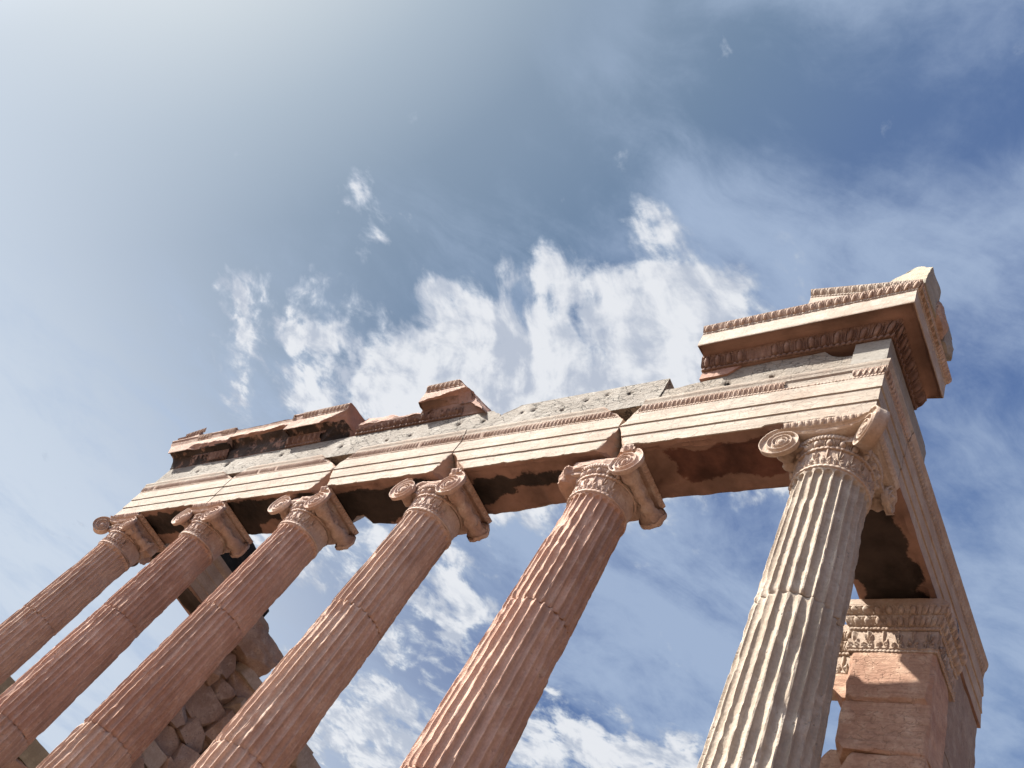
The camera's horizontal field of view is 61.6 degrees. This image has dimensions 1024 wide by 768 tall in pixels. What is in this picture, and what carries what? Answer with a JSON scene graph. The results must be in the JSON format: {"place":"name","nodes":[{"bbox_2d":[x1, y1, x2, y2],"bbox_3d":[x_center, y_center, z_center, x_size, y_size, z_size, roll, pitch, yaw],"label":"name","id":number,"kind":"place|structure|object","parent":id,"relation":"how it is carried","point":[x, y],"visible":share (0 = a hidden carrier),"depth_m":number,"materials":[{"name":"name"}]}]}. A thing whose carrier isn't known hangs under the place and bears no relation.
{"place":"outdoors","nodes":[
{"label":"outdoors","id":0,"kind":"place"},
{"bbox_2d":[220,543,268,616],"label":"backing block","id":1,"kind":"structure","parent":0,"point":[233,564],"depth_m":14.24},
{"bbox_2d":[0,0,1023,767],"label":"sky","id":2,"kind":"structure","parent":0,"point":[216,215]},
{"bbox_3d":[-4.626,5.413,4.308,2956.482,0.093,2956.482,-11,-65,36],"label":"ground","id":3,"kind":"structure","parent":0,"visible":0},
{"bbox_2d":[0,676,48,767],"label":"restored wall","id":4,"kind":"structure","parent":3,"relation":"on","point":[35,754],"depth_m":14.59,"materials":[{"name":"stone"}]},
{"bbox_3d":[-2.700,8.931,6.446,12.985,1.100,11.420,-11,-65,36],"label":"stepped base","id":5,"kind":"object","parent":3,"relation":"on","visible":0},
{"bbox_2d":[0,512,166,684],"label":"ionic column","id":6,"kind":"structure","parent":5,"relation":"on","point":[34,625],"depth_m":12.14,"materials":[{"name":"red stone"}]},
{"bbox_2d":[116,482,157,514],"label":"architrave block","id":7,"kind":"structure","parent":6,"relation":"on","point":[145,491],"depth_m":13.49,"materials":[{"name":"beige stone"}]},
{"bbox_2d":[127,471,231,543],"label":"architrave block","id":8,"kind":"structure","parent":6,"relation":"on","point":[161,505],"depth_m":12.75,"materials":[{"name":"beige stone"}]},
{"bbox_2d":[155,454,256,482],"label":"frieze block","id":9,"kind":"structure","parent":8,"relation":"on","point":[231,467],"depth_m":13.26,"materials":[{"name":"grey stone"}]},
{"bbox_2d":[168,427,237,469],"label":"cornice block","id":10,"kind":"structure","parent":9,"relation":"on","point":[204,448],"depth_m":13.83,"materials":[{"name":"stone"}]},
{"bbox_2d":[178,428,205,439],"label":"raking cornice","id":11,"kind":"structure","parent":10,"relation":"on","point":[197,433],"depth_m":14.42,"materials":[{"name":"stone"}]},
{"bbox_2d":[227,419,292,458],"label":"cornice block","id":12,"kind":"structure","parent":9,"relation":"on","point":[273,436],"depth_m":12.97,"materials":[{"name":"stone"}]},
{"bbox_2d":[0,500,252,767],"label":"ionic column","id":13,"kind":"structure","parent":5,"relation":"on","point":[41,695],"depth_m":10.32,"materials":[{"name":"red stone"}]},
{"bbox_2d":[36,486,358,767],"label":"ionic column","id":14,"kind":"structure","parent":5,"relation":"on","point":[129,718],"depth_m":8.94,"materials":[{"name":"pink stone"}]},
{"bbox_2d":[209,455,335,534],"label":"architrave block","id":15,"kind":"structure","parent":14,"relation":"on","point":[250,495],"depth_m":11.46,"materials":[{"name":"beige stone"}]},
{"bbox_2d":[237,434,364,473],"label":"frieze block","id":16,"kind":"structure","parent":15,"relation":"on","point":[334,452],"depth_m":11.87,"materials":[{"name":"grey stone"}]},
{"bbox_2d":[283,403,364,448],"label":"cornice block","id":17,"kind":"structure","parent":16,"relation":"on","point":[346,420],"depth_m":12.09,"materials":[{"name":"stone"}]},
{"bbox_2d":[130,652,320,767],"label":"rubble wall","id":18,"kind":"structure","parent":5,"relation":"on","point":[205,715],"depth_m":13.35,"materials":[{"name":"stone"}]},
{"bbox_2d":[150,543,268,649],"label":"architrave block","id":19,"kind":"structure","parent":18,"relation":"on","point":[204,585],"depth_m":13.78,"materials":[{"name":"stone"}]},
{"bbox_2d":[231,620,283,677],"bbox_3d":[-4.443,4.424,14.356,0.860,0.609,1.023,-11,-65,36],"label":"fallen block","id":20,"kind":"object","parent":18,"relation":"on","point":[258,652],"depth_m":14.10,"materials":[{"name":"stone"}]},
{"bbox_2d":[235,662,312,753],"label":"capping slab","id":21,"kind":"structure","parent":18,"relation":"on","point":[250,677],"depth_m":14.03,"materials":[{"name":"beige stone"}]},
{"bbox_2d":[190,468,491,767],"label":"ionic column","id":22,"kind":"structure","parent":5,"relation":"on","point":[276,719],"depth_m":7.81,"materials":[{"name":"pink stone"}]},
{"bbox_2d":[327,430,466,523],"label":"architrave block","id":23,"kind":"structure","parent":22,"relation":"on","point":[363,482],"depth_m":10.19,"materials":[{"name":"beige stone"}]},
{"bbox_2d":[345,411,500,457],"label":"frieze block","id":24,"kind":"structure","parent":23,"relation":"on","point":[479,420],"depth_m":10.62,"materials":[{"name":"grey stone"}]},
{"bbox_2d":[355,413,420,435],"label":"cornice block","id":25,"kind":"structure","parent":24,"relation":"on","point":[373,425],"depth_m":11.30,"materials":[{"name":"stone"}]},
{"bbox_2d":[418,379,490,423],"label":"cornice block","id":26,"kind":"structure","parent":24,"relation":"on","point":[449,400],"depth_m":10.75,"materials":[{"name":"stone"}]},
{"bbox_2d":[400,444,666,767],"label":"ionic column","id":27,"kind":"structure","parent":5,"relation":"on","point":[481,715],"depth_m":6.65,"materials":[{"name":"pink stone"}]},
{"bbox_2d":[453,407,625,513],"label":"architrave block","id":28,"kind":"structure","parent":27,"relation":"on","point":[515,466],"depth_m":8.93,"materials":[{"name":"beige stone"}]},
{"bbox_2d":[492,378,673,425],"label":"frieze block","id":29,"kind":"structure","parent":28,"relation":"on","point":[625,403],"depth_m":9.16,"materials":[{"name":"grey stone"}]},
{"bbox_2d":[697,405,899,767],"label":"ionic column","id":30,"kind":"structure","parent":5,"relation":"on","point":[773,709],"depth_m":5.56,"materials":[{"name":"stone"}]},
{"bbox_2d":[620,358,913,498],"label":"architrave block","id":31,"kind":"structure","parent":30,"relation":"on","point":[701,442],"depth_m":7.59,"materials":[{"name":"beige stone"}]},
{"bbox_2d":[661,352,852,396],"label":"frieze block","id":32,"kind":"structure","parent":31,"relation":"on","point":[801,364],"depth_m":8.07,"materials":[{"name":"grey stone"}]},
{"bbox_2d":[699,366,741,381],"bbox_3d":[2.152,0.080,8.552,0.414,0.134,0.480,-11,-65,36],"label":"bedding stone","id":33,"kind":"object","parent":32,"relation":"on","point":[710,375],"visible":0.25,"depth_m":8.47,"materials":[{"name":"stone"}]},
{"bbox_2d":[698,279,951,409],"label":"cornice block","id":34,"kind":"structure","parent":32,"relation":"on","point":[897,314],"depth_m":7.90,"materials":[{"name":"stone"}]},
{"bbox_2d":[809,279,939,345],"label":"raking cornice","id":35,"kind":"structure","parent":34,"relation":"on","point":[820,294],"depth_m":8.19,"materials":[{"name":"stone"}]},
{"bbox_2d":[890,266,940,317],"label":"gutter block","id":36,"kind":"structure","parent":35,"relation":"on","point":[930,281],"depth_m":7.95,"materials":[{"name":"stone"}]},
{"bbox_2d":[934,301,948,339],"bbox_3d":[3.858,-0.564,8.016,0.374,0.362,0.400,-11,-65,36],"label":"broken stone","id":37,"kind":"object","parent":35,"relation":"on","point":[942,324],"visible":0.32,"depth_m":7.85,"materials":[{"name":"stone"}]},
{"bbox_2d":[941,328,953,360],"bbox_3d":[3.982,-0.361,8.159,0.373,0.462,0.289,-11,-65,36],"label":"broken stone","id":38,"kind":"object","parent":34,"relation":"on","point":[947,345],"visible":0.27,"depth_m":7.96,"materials":[{"name":"grey stone"}]},
{"bbox_2d":[850,338,901,383],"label":"frieze block","id":39,"kind":"structure","parent":31,"relation":"on","point":[874,350],"depth_m":7.54,"materials":[{"name":"grey stone"}]},
{"bbox_2d":[819,674,847,767],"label":"broken wall","id":40,"kind":"structure","parent":5,"relation":"on","point":[829,758],"depth_m":7.33,"materials":[{"name":"stone"}]},
{"bbox_2d":[832,598,967,767],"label":"pier","id":41,"kind":"structure","parent":5,"relation":"on","point":[901,663],"depth_m":6.98,"materials":[{"name":"stone"}]},
{"bbox_2d":[854,432,988,727],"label":"architrave block","id":42,"kind":"structure","parent":41,"relation":"on","point":[905,551],"depth_m":7.48,"materials":[{"name":"stone"}]},
{"bbox_2d":[899,374,925,460],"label":"frieze block","id":43,"kind":"structure","parent":42,"relation":"on","point":[911,412],"depth_m":7.76,"materials":[{"name":"grey stone"}]},
{"bbox_2d":[943,674,976,767],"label":"side wall","id":44,"kind":"structure","parent":5,"relation":"on","point":[961,732],"depth_m":7.37,"materials":[{"name":"stone"}]}
]}

